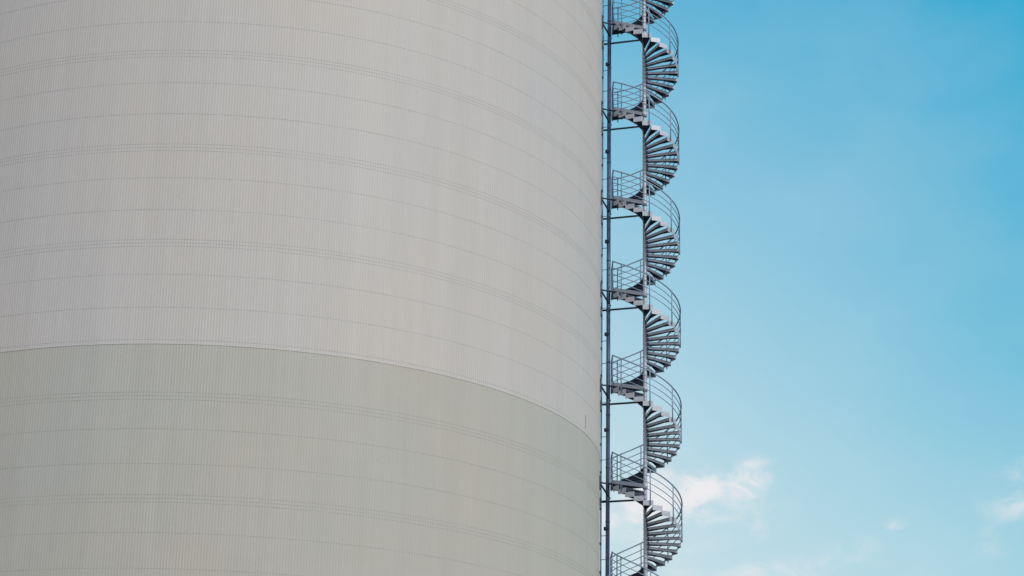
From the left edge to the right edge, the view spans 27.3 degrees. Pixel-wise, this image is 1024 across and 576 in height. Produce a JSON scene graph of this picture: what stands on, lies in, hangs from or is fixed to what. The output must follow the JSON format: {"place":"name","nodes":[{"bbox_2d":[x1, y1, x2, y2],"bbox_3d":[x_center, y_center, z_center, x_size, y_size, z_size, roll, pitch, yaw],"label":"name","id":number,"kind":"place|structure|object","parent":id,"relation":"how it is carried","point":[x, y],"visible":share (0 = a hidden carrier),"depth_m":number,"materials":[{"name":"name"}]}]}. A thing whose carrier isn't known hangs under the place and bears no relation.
{"place":"outdoors","nodes":[
{"label":"outdoors","id":0,"kind":"place"},
{"bbox_2d":[599,0,1023,575],"label":"sky","id":1,"kind":"structure","parent":0,"point":[846,188],"materials":[{"name":"blue"}]},
{"label":"ground","id":2,"kind":"structure","parent":0,"visible":0},
{"bbox_2d":[0,0,601,575],"bbox_3d":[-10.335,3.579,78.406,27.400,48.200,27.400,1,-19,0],"label":"storage tank","id":3,"kind":"object","parent":2,"relation":"on","point":[298,286],"visible":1,"depth_m":66.97,"materials":[{"name":"grey metal"}]},
{"bbox_2d":[599,0,603,575],"bbox_3d":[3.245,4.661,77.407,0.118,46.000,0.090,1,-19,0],"label":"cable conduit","id":4,"kind":"object","parent":3,"relation":"attached to","point":[602,295],"visible":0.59,"depth_m":78.91,"materials":[{"name":"metal"}]},
{"bbox_2d":[601,0,611,575],"bbox_3d":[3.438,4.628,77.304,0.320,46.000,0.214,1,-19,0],"label":"vertical pipe","id":5,"kind":"object","parent":2,"relation":"on","point":[607,402],"visible":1,"depth_m":78.76,"materials":[{"name":"metal"}]},
{"bbox_2d":[599,0,682,575],"bbox_3d":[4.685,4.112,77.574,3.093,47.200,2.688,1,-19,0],"label":"spiral staircase","id":6,"kind":"structure","parent":2,"relation":"on","point":[628,486],"depth_m":78.85,"materials":[{"name":"metal"}]}
]}

